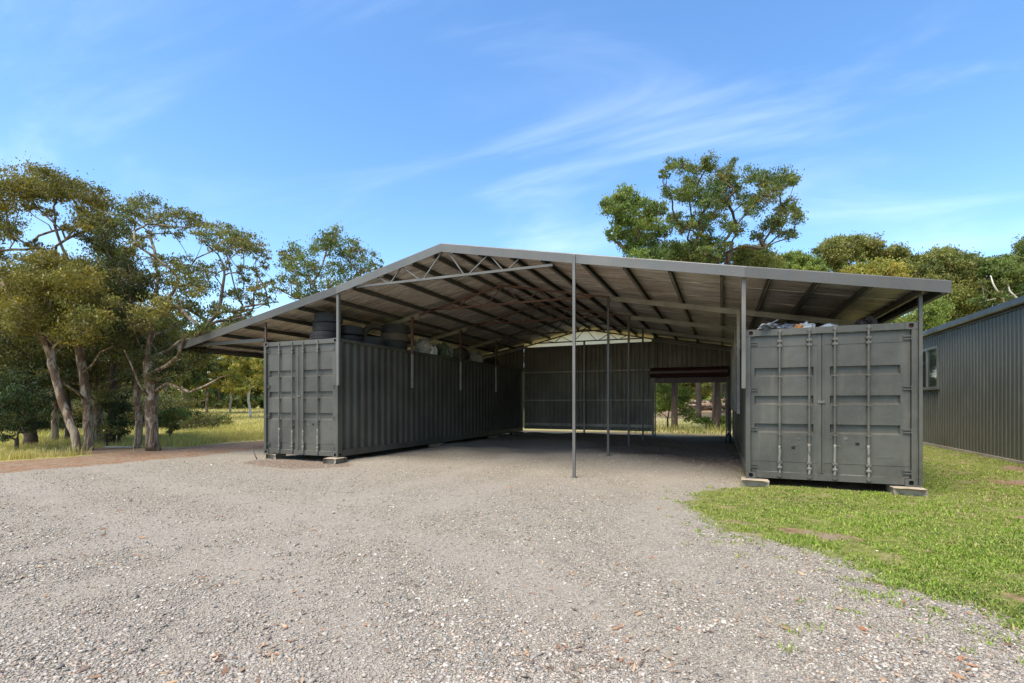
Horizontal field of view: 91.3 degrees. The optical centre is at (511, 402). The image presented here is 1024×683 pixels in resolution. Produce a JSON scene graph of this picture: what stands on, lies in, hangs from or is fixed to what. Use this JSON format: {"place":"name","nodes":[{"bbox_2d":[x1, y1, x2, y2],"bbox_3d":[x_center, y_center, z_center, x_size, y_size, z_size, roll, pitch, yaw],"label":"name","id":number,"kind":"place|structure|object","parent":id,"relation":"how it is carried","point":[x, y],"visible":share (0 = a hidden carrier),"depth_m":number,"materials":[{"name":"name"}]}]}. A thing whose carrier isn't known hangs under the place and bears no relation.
{"place":"outdoors","nodes":[
{"label":"outdoors","id":0,"kind":"place"},
{"bbox_2d":[0,407,263,460],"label":"dry grass","id":1,"kind":"structure","parent":0,"point":[208,435],"depth_m":18.40,"materials":[{"name":"yellow plant"}]},
{"bbox_2d":[0,405,731,472],"bbox_3d":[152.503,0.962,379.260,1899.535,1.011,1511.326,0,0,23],"label":"field","id":2,"kind":"structure","parent":0,"point":[102,455],"depth_m":14.91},
{"bbox_2d":[0,395,51,431],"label":"shrub","id":3,"kind":"object","parent":2,"relation":"on","point":[12,414],"visible":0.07,"depth_m":22.31,"materials":[{"name":"green plant"}]},
{"bbox_2d":[0,367,60,451],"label":"shrub","id":4,"kind":"object","parent":2,"relation":"on","point":[10,398],"visible":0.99,"depth_m":14.43,"materials":[{"name":"green plant"}]},
{"bbox_2d":[4,392,82,430],"bbox_3d":[-22.934,0.568,24.334,5.267,2.652,3.898,0,0,44],"label":"shrub","id":5,"kind":"object","parent":2,"relation":"on","point":[46,417],"visible":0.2,"depth_m":23.56,"materials":[{"name":"green plant"}]},
{"bbox_2d":[0,344,91,440],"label":"gum tree","id":6,"kind":"object","parent":2,"relation":"on","point":[55,425],"visible":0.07,"depth_m":17.91,"materials":[{"name":"green plant"}]},
{"bbox_2d":[0,265,92,446],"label":"gum tree","id":7,"kind":"object","parent":2,"relation":"on","point":[18,353],"visible":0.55,"depth_m":15.33,"materials":[{"name":"green plant"}]},
{"bbox_2d":[0,151,128,450],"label":"gum tree","id":8,"kind":"object","parent":2,"relation":"on","point":[26,190],"visible":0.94,"depth_m":14.74,"materials":[{"name":"green plant"}]},
{"bbox_2d":[0,243,134,454],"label":"gum tree","id":9,"kind":"object","parent":2,"relation":"on","point":[49,280],"visible":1,"depth_m":13.31,"materials":[{"name":"green plant"}]},
{"bbox_2d":[40,348,119,438],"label":"gum tree","id":10,"kind":"object","parent":2,"relation":"on","point":[102,364],"visible":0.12,"depth_m":17.70,"materials":[{"name":"green plant"}]},
{"bbox_2d":[46,288,142,442],"bbox_3d":[-14.598,-1.631,17.505,3.107,6.273,5.970,0,0,-44],"label":"gum tree","id":11,"kind":"object","parent":2,"relation":"on","point":[100,393],"visible":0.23,"depth_m":17.02,"materials":[{"name":"green plant"}]},
{"bbox_2d":[59,398,133,429],"bbox_3d":[-22.345,0.582,25.852,5.267,2.652,3.898,0,0,15],"label":"shrub","id":12,"kind":"object","parent":2,"relation":"on","point":[77,403],"visible":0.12,"depth_m":25.56,"materials":[{"name":"green plant"}]},
{"bbox_2d":[93,423,128,445],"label":"shrub","id":13,"kind":"object","parent":2,"relation":"on","point":[105,427],"visible":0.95,"depth_m":16.38,"materials":[{"name":"green plant"}]},
{"bbox_2d":[92,385,143,398],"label":"shrub","id":14,"kind":"object","parent":2,"relation":"on","point":[126,389],"visible":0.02,"depth_m":38.98,"materials":[{"name":"green plant"}]},
{"bbox_2d":[105,446,132,447],"bbox_3d":[-12.354,1.396,15.802,0.954,0.065,0.089,0,0,1],"label":"pipe","id":15,"kind":"object","parent":2,"relation":"on","point":[118,446],"visible":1,"depth_m":15.79,"materials":[{"name":"grey metal"}]},
{"bbox_2d":[96,391,143,443],"bbox_3d":[-13.424,0.530,16.948,2.005,1.885,1.184,0,0,23],"label":"shrub","id":16,"kind":"object","parent":2,"relation":"on","point":[122,406],"visible":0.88,"depth_m":16.75,"materials":[{"name":"green plant"}]},
{"bbox_2d":[76,391,180,427],"bbox_3d":[-22.375,0.496,28.781,5.794,2.917,4.288,0,0,-29],"label":"shrub","id":17,"kind":"object","parent":2,"relation":"on","point":[131,418],"visible":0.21,"depth_m":29.04,"materials":[{"name":"green plant"}]},
{"bbox_2d":[65,213,216,443],"bbox_3d":[-12.741,-2.659,17.345,4.489,8.271,6.280,0,0,-37],"label":"gum tree","id":18,"kind":"object","parent":2,"relation":"on","point":[125,230],"visible":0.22,"depth_m":16.75,"materials":[{"name":"green plant"}]},
{"bbox_2d":[75,207,211,448],"bbox_3d":[-11.511,-2.260,15.842,6.624,7.495,3.973,0,0,23],"label":"gum tree","id":19,"kind":"object","parent":2,"relation":"on","point":[136,351],"visible":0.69,"depth_m":15.03,"materials":[{"name":"green plant"}]},
{"bbox_2d":[128,387,208,416],"bbox_3d":[-26.458,0.280,37.678,6.847,3.447,5.068,0,0,29],"label":"shrub","id":20,"kind":"object","parent":2,"relation":"on","point":[187,402],"visible":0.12,"depth_m":37.28,"materials":[{"name":"green plant"}]},
{"bbox_2d":[123,310,219,408],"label":"gum tree","id":21,"kind":"object","parent":2,"relation":"on","point":[189,373],"visible":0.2,"depth_m":40.44,"materials":[{"name":"green plant"}]},
{"bbox_2d":[158,406,195,436],"bbox_3d":[-13.221,0.788,19.482,1.509,1.383,3.092,0,0,-34],"label":"shrub","id":22,"kind":"object","parent":2,"relation":"on","point":[178,414],"visible":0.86,"depth_m":18.85,"materials":[{"name":"green plant"}]},
{"bbox_2d":[159,409,225,430],"bbox_3d":[-17.490,1.196,26.924,3.605,1.971,6.507,0,0,-37],"label":"shrub","id":23,"kind":"object","parent":2,"relation":"on","point":[196,420],"visible":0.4,"depth_m":25.31,"materials":[{"name":"green plant"}]},
{"bbox_2d":[110,190,278,450],"bbox_3d":[-9.597,-2.603,14.970,4.760,8.217,5.709,0,0,-24],"label":"gum tree","id":24,"kind":"object","parent":2,"relation":"on","point":[164,305],"visible":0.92,"depth_m":14.57,"materials":[{"name":"green plant"}]},
{"bbox_2d":[175,331,220,407],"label":"gum tree","id":25,"kind":"object","parent":2,"relation":"on","point":[182,394],"depth_m":61.88,"materials":[{"name":"green plant"}]},
{"bbox_2d":[178,333,232,412],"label":"gum tree","id":26,"kind":"object","parent":2,"relation":"on","point":[211,367],"visible":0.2,"depth_m":51.58,"materials":[{"name":"green plant"}]},
{"bbox_2d":[190,409,233,425],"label":"shrub","id":27,"kind":"object","parent":2,"relation":"on","point":[228,421],"visible":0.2,"depth_m":30.29,"materials":[{"name":"green plant"}]},
{"bbox_2d":[191,319,244,408],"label":"gum tree","id":28,"kind":"object","parent":2,"relation":"on","point":[219,392],"visible":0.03,"depth_m":68.86,"materials":[{"name":"green plant"}]},
{"bbox_2d":[209,357,254,412],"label":"gum tree","id":29,"kind":"object","parent":2,"relation":"on","point":[224,364],"visible":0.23,"depth_m":54.74,"materials":[{"name":"green plant"}]},
{"bbox_2d":[216,316,252,376],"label":"gum tree","id":30,"kind":"object","parent":2,"relation":"on","point":[224,324],"visible":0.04,"depth_m":90.87,"materials":[{"name":"green plant"}]},
{"bbox_2d":[216,355,263,416],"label":"gum tree","id":31,"kind":"object","parent":2,"relation":"on","point":[234,384],"visible":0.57,"depth_m":44.87,"materials":[{"name":"green plant"}]},
{"bbox_2d":[242,357,261,377],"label":"gum tree","id":32,"kind":"object","parent":2,"relation":"on","point":[255,371],"visible":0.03,"depth_m":57.92,"materials":[{"name":"green plant"}]},
{"bbox_2d":[267,220,383,300],"bbox_3d":[-10.007,-4.152,27.114,6.024,11.318,5.164,0,0,-16],"label":"gum tree","id":33,"kind":"object","parent":2,"relation":"on","point":[349,255],"visible":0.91,"depth_m":26.26,"materials":[{"name":"green plant"}]},
{"bbox_2d":[12,376,724,408],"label":"woods","id":34,"kind":"object","parent":2,"relation":"on","point":[256,399],"visible":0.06,"depth_m":71.02,"materials":[{"name":"green plant"}]},
{"bbox_2d":[596,181,679,259],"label":"gum tree","id":35,"kind":"object","parent":2,"relation":"on","point":[621,205],"visible":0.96,"depth_m":29.71,"materials":[{"name":"green plant"}]},
{"bbox_2d":[671,383,680,428],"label":"gum tree","id":36,"kind":"object","parent":2,"relation":"on","point":[674,410],"depth_m":26.38,"materials":[{"name":"brown plant"}]},
{"bbox_2d":[654,383,706,426],"bbox_3d":[8.955,0.011,28.030,3.196,2.954,3.103,0,0,-2],"label":"shrub","id":37,"kind":"object","parent":2,"relation":"on","point":[665,401],"visible":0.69,"depth_m":27.43,"materials":[{"name":"green plant"}]},
{"bbox_2d":[630,413,731,434],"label":"weeds","id":38,"kind":"object","parent":2,"relation":"on","point":[703,430],"visible":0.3,"depth_m":24.73,"materials":[{"name":"green plant"}]},
{"bbox_2d":[659,237,724,417],"bbox_3d":[13.478,-5.855,37.814,5.544,14.088,7.374,0,0,23],"label":"gum tree","id":39,"kind":"object","parent":2,"relation":"on","point":[683,251],"visible":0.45,"depth_m":36.37,"materials":[{"name":"green plant"}]},
{"bbox_2d":[681,383,704,398],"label":"gum tree","id":40,"kind":"object","parent":2,"relation":"on","point":[692,389],"visible":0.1,"depth_m":69.95,"materials":[{"name":"green plant"}]},
{"bbox_2d":[701,383,723,395],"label":"gum tree","id":41,"kind":"object","parent":2,"relation":"on","point":[708,387],"visible":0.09,"depth_m":63.70,"materials":[{"name":"green plant"}]},
{"bbox_2d":[697,413,731,427],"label":"shrub","id":42,"kind":"object","parent":2,"relation":"on","point":[705,420],"visible":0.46,"depth_m":27.47,"materials":[{"name":"green plant"}]},
{"bbox_2d":[712,352,736,429],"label":"gum tree","id":43,"kind":"object","parent":2,"relation":"on","point":[717,394],"depth_m":26.86,"materials":[{"name":"brown plant"}]},
{"bbox_2d":[723,382,726,416],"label":"gum tree","id":44,"kind":"object","parent":2,"relation":"on","point":[724,387],"visible":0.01,"depth_m":29.96,"materials":[{"name":"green plant"}]},
{"bbox_2d":[657,148,808,420],"bbox_3d":[15.248,-8.052,34.035,11.787,18.924,6.584,0,0,-3],"label":"gum tree","id":45,"kind":"object","parent":2,"relation":"on","point":[719,185],"visible":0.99,"depth_m":32.92,"materials":[{"name":"green plant"}]},
{"bbox_2d":[730,241,785,267],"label":"gum tree","id":46,"kind":"object","parent":2,"relation":"on","point":[766,260],"visible":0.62,"depth_m":36.43,"materials":[{"name":"green plant"}]},
{"bbox_2d":[773,247,832,271],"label":"gum tree","id":47,"kind":"object","parent":2,"relation":"on","point":[797,260],"visible":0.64,"depth_m":40.86,"materials":[{"name":"green plant"}]},
{"bbox_2d":[810,230,914,272],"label":"gum tree","id":48,"kind":"object","parent":2,"relation":"on","point":[860,248],"visible":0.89,"depth_m":41.92,"materials":[{"name":"green plant"}]},
{"bbox_2d":[837,254,918,277],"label":"gum tree","id":49,"kind":"object","parent":2,"relation":"on","point":[881,266],"visible":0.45,"depth_m":37.72,"materials":[{"name":"green plant"}]},
{"bbox_2d":[888,294,973,330],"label":"gum tree","id":50,"kind":"object","parent":2,"relation":"on","point":[936,310],"visible":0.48,"depth_m":31.29,"materials":[{"name":"green plant"}]},
{"bbox_2d":[898,243,996,321],"bbox_3d":[34.828,-6.138,39.937,6.977,14.204,10.622,0,0,39],"label":"gum tree","id":51,"kind":"object","parent":2,"relation":"on","point":[952,264],"visible":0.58,"depth_m":37.54,"materials":[{"name":"green plant"}]},
{"bbox_2d":[923,295,1023,464],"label":"steel building","id":52,"kind":"structure","parent":2,"relation":"on","point":[973,383],"depth_m":13.75,"materials":[{"name":"metal"}]},
{"bbox_2d":[923,346,939,389],"bbox_3d":[14.190,-1.147,17.125,0.130,1.425,2.000,0,0,23],"label":"window","id":53,"kind":"structure","parent":52,"relation":"in","point":[930,355],"depth_m":16.80,"materials":[{"name":"glass"}]},
{"bbox_2d":[964,251,1023,309],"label":"gum tree","id":54,"kind":"object","parent":2,"relation":"on","point":[1003,278],"visible":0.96,"depth_m":35.11,"materials":[{"name":"green plant"}]},
{"bbox_2d":[1011,234,1023,262],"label":"gum tree","id":55,"kind":"object","parent":2,"relation":"on","point":[1019,247],"visible":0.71,"depth_m":38.53,"materials":[{"name":"green plant"}]},
{"bbox_2d":[0,433,1023,682],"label":"gravel yard","id":56,"kind":"structure","parent":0,"point":[520,449],"depth_m":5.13,"materials":[{"name":"grey gravel"}]},
{"bbox_2d":[266,453,285,458],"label":"concrete block","id":57,"kind":"structure","parent":56,"relation":"on","point":[274,455],"depth_m":13.05,"materials":[{"name":"grey concrete"}]},
{"bbox_2d":[323,457,346,463],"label":"concrete block","id":58,"kind":"structure","parent":56,"relation":"on","point":[334,460],"depth_m":12.02,"materials":[{"name":"grey concrete"}]},
{"bbox_2d":[264,338,522,457],"bbox_3d":[-2.973,-0.128,18.149,2.438,2.888,12.205,0,0,23],"label":"shipping container","id":59,"kind":"object","parent":56,"relation":"on","point":[373,401],"visible":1,"depth_m":13.43,"materials":[{"name":"metal"}]},
{"bbox_2d":[266,341,298,452],"bbox_3d":[-5.875,-0.140,12.819,1.097,2.823,0.129,0,0,23],"label":"door","id":60,"kind":"structure","parent":59,"relation":"in","point":[283,361],"depth_m":12.80,"materials":[{"name":"paint"}]},
{"bbox_2d":[299,340,334,454],"bbox_3d":[-4.798,-0.140,12.367,1.223,2.823,0.130,0,0,23],"label":"door","id":61,"kind":"structure","parent":59,"relation":"in","point":[316,361],"depth_m":12.39,"materials":[{"name":"paint"}]},
{"bbox_2d":[310,331,340,339],"bbox_3d":[-4.855,-1.697,13.041,0.773,0.262,0.773,0,0,23],"label":"tyre","id":62,"kind":"object","parent":59,"relation":"on","point":[321,335],"visible":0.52,"depth_m":12.70,"materials":[{"name":"rubber"}]},
{"bbox_2d":[312,322,341,332],"bbox_3d":[-4.820,-1.945,13.048,0.714,0.242,0.714,0,0,-17],"label":"tyre","id":63,"kind":"object","parent":62,"relation":"on","point":[324,326],"visible":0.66,"depth_m":12.74,"materials":[{"name":"rubber"}]},
{"bbox_2d":[314,312,342,323],"bbox_3d":[-4.784,-2.193,13.055,0.714,0.242,0.714,0,0,33],"label":"tyre","id":64,"kind":"object","parent":63,"relation":"on","point":[324,317],"visible":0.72,"depth_m":12.75,"materials":[{"name":"rubber"}]},
{"bbox_2d":[341,335,362,341],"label":"tyre","id":65,"kind":"object","parent":59,"relation":"on","point":[354,338],"visible":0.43,"depth_m":13.32,"materials":[{"name":"rubber"}]},
{"bbox_2d":[340,325,363,335],"bbox_3d":[-4.372,-1.947,13.598,0.699,0.238,0.699,2,-1,-35],"label":"tyre","id":66,"kind":"object","parent":65,"relation":"on","point":[352,330],"visible":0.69,"depth_m":13.31,"materials":[{"name":"rubber"}]},
{"bbox_2d":[364,323,381,335],"bbox_3d":[-4.063,-1.972,14.878,0.816,0.816,0.235,0,-8,-20],"label":"tyre","id":67,"kind":"object","parent":59,"relation":"on","point":[371,326],"visible":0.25,"depth_m":14.79,"materials":[{"name":"rubber"}]},
{"bbox_2d":[361,336,385,345],"bbox_3d":[-3.983,-1.702,14.086,0.824,0.280,0.824,2,2,-35],"label":"tyre","id":68,"kind":"object","parent":59,"relation":"on","point":[375,340],"visible":0.41,"depth_m":13.74,"materials":[{"name":"rubber"}]},
{"bbox_2d":[385,340,407,349],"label":"tyre","id":69,"kind":"object","parent":59,"relation":"on","point":[397,344],"visible":0.57,"depth_m":14.52,"materials":[{"name":"rubber"}]},
{"bbox_2d":[381,332,407,341],"bbox_3d":[-3.488,-1.934,14.854,0.800,0.230,0.800,0,0,0],"label":"tyre","id":70,"kind":"object","parent":69,"relation":"on","point":[395,336],"visible":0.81,"depth_m":14.51,"materials":[{"name":"rubber"}]},
{"bbox_2d":[381,323,408,333],"bbox_3d":[-3.470,-2.174,14.846,0.795,0.270,0.795,0,0,-23],"label":"tyre","id":71,"kind":"object","parent":70,"relation":"on","point":[395,327],"visible":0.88,"depth_m":14.52,"materials":[{"name":"rubber"}]},
{"bbox_2d":[414,338,432,353],"bbox_3d":[-2.876,-1.831,16.100,0.599,0.539,0.668,0,0,-27],"label":"sack","id":72,"kind":"object","parent":59,"relation":"on","point":[423,345],"visible":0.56,"depth_m":15.88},
{"bbox_2d":[436,342,449,356],"bbox_3d":[-2.408,-1.825,17.186,0.540,0.527,0.692,0,0,4],"label":"sack","id":73,"kind":"object","parent":59,"relation":"on","point":[442,349],"visible":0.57,"depth_m":17.05,"materials":[{"name":"green plastic"}]},
{"bbox_2d":[446,344,453,356],"bbox_3d":[-2.380,-1.835,17.792,0.626,0.546,0.629,0,0,20],"label":"sack","id":74,"kind":"object","parent":59,"relation":"on","point":[451,351],"visible":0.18,"depth_m":17.69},
{"bbox_2d":[453,348,464,358],"bbox_3d":[-1.995,-1.783,18.206,0.532,0.442,0.566,0,0,35],"label":"sack","id":75,"kind":"object","parent":59,"relation":"on","point":[456,352],"visible":0.38,"depth_m":18.04,"materials":[{"name":"green plastic"}]},
{"bbox_2d":[458,347,469,359],"bbox_3d":[-1.907,-1.857,18.908,0.564,0.590,0.615,0,0,29],"label":"sack","id":76,"kind":"object","parent":59,"relation":"on","point":[466,353],"visible":0.2,"depth_m":18.80,"materials":[{"name":"black plastic"}]},
{"bbox_2d":[469,351,482,361],"bbox_3d":[-1.474,-1.788,19.464,0.496,0.453,0.677,0,0,42],"label":"sack","id":77,"kind":"object","parent":59,"relation":"on","point":[475,356],"visible":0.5,"depth_m":19.32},
{"bbox_2d":[484,357,498,364],"bbox_3d":[-0.880,-1.739,20.855,0.679,0.354,0.493,0,0,7],"label":"sack","id":78,"kind":"object","parent":59,"relation":"on","point":[491,360],"visible":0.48,"depth_m":20.68,"materials":[{"name":"black plastic"}]},
{"bbox_2d":[428,443,445,446],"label":"concrete block","id":79,"kind":"structure","parent":56,"relation":"on","point":[434,444],"depth_m":16.32,"materials":[{"name":"grey concrete"}]},
{"bbox_2d":[0,452,1011,682],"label":"fallen leaves","id":80,"kind":"object","parent":56,"relation":"on","point":[959,657],"visible":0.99,"depth_m":3.07,"materials":[{"name":"brown plant"}]},
{"bbox_2d":[178,243,951,485],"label":"machinery shed","id":81,"kind":"structure","parent":56,"relation":"on","point":[583,342],"depth_m":13.93,"materials":[{"name":"metal"}]},
{"bbox_2d":[650,366,727,435],"bbox_3d":[7.139,-0.033,20.287,2.960,2.846,0.441,0,0,23],"label":"roller door","id":82,"kind":"structure","parent":81,"relation":"in","point":[707,374],"depth_m":20.20,"materials":[{"name":"metal"}]},
{"bbox_2d":[0,0,1023,389],"label":"sky","id":83,"kind":"structure","parent":0,"point":[416,126],"materials":[{"name":"blue"}]},
{"bbox_2d":[725,431,731,442],"bbox_3d":[7.382,1.169,17.074,0.200,0.410,0.200,0,0,23],"label":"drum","id":84,"kind":"object","parent":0,"point":[728,437],"visible":0.91,"depth_m":17.01,"materials":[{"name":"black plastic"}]},
{"bbox_2d":[663,434,1023,664],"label":"lawn","id":85,"kind":"structure","parent":0,"point":[842,486],"depth_m":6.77,"materials":[{"name":"green plant"}]},
{"bbox_2d":[741,477,769,486],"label":"concrete block","id":86,"kind":"structure","parent":85,"relation":"on","point":[757,481],"depth_m":8.62,"materials":[{"name":"grey concrete"}]},
{"bbox_2d":[732,321,917,486],"bbox_3d":[7.573,0.021,13.911,2.438,2.591,12.205,0,0,23],"label":"shipping container","id":87,"kind":"object","parent":85,"relation":"on","point":[834,403],"visible":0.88,"depth_m":8.32,"materials":[{"name":"metal"}]},
{"bbox_2d":[756,322,781,329],"bbox_3d":[4.580,-1.345,8.912,0.436,0.161,1.003,0,0,38],"label":"tarpaulin","id":88,"kind":"object","parent":87,"relation":"on","point":[767,326],"visible":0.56,"depth_m":8.65,"materials":[{"name":"white plastic"}]},
{"bbox_2d":[751,328,821,478],"bbox_3d":[4.671,0.008,8.581,1.097,2.526,0.130,0,0,23],"label":"door","id":89,"kind":"structure","parent":87,"relation":"in","point":[786,370],"depth_m":8.56,"materials":[{"name":"paint"}]},
{"bbox_2d":[780,323,795,328],"bbox_3d":[4.889,-1.349,8.955,0.430,0.168,0.428,0,0,26],"label":"tarpaulin","id":90,"kind":"object","parent":87,"relation":"on","point":[784,325],"visible":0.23,"depth_m":8.82,"materials":[{"name":"grey plastic"}]},
{"bbox_2d":[793,324,803,327],"bbox_3d":[5.005,-1.322,8.741,0.193,0.114,0.175,0,0,-36],"label":"plastic bag","id":91,"kind":"object","parent":87,"relation":"on","point":[799,326],"visible":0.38,"depth_m":8.68,"materials":[{"name":"orange plastic"}]},
{"bbox_2d":[799,321,815,327],"bbox_3d":[5.155,-1.349,8.751,0.267,0.168,0.301,0,0,27],"label":"plastic bag","id":92,"kind":"object","parent":87,"relation":"on","point":[806,324],"visible":0.43,"depth_m":8.68,"materials":[{"name":"white plastic"}]},
{"bbox_2d":[819,323,838,326],"bbox_3d":[5.483,-1.319,8.671,0.300,0.109,0.283,0,0,-5],"label":"plastic bag","id":93,"kind":"object","parent":87,"relation":"on","point":[827,324],"visible":0.3,"depth_m":8.59,"materials":[{"name":"white plastic"}]},
{"bbox_2d":[854,320,867,324],"bbox_3d":[5.895,-1.341,8.474,0.222,0.152,0.216,0,0,-23],"label":"scrap","id":94,"kind":"object","parent":87,"relation":"on","point":[859,322],"visible":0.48,"depth_m":8.41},
{"bbox_2d":[822,325,911,481],"bbox_3d":[5.748,0.008,8.130,1.223,2.526,0.129,0,0,23],"label":"door","id":95,"kind":"structure","parent":87,"relation":"in","point":[866,386],"depth_m":8.14,"materials":[{"name":"paint"}]},
{"bbox_2d":[864,315,877,323],"bbox_3d":[6.031,-1.374,8.429,0.255,0.218,0.244,0,0,-33],"label":"scrap","id":96,"kind":"object","parent":87,"relation":"on","point":[870,319],"visible":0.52,"depth_m":8.35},
{"bbox_2d":[886,484,927,496],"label":"concrete block","id":97,"kind":"structure","parent":85,"relation":"on","point":[895,489],"depth_m":7.79,"materials":[{"name":"grey concrete"}]},
{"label":"log","id":98,"kind":"object","parent":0,"visible":0},
{"bbox_2d":[686,404,710,406],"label":"log","id":99,"kind":"object","parent":98,"relation":"on","point":[693,405],"visible":0.6,"depth_m":46.73,"materials":[{"name":"brown wood"}]}
]}

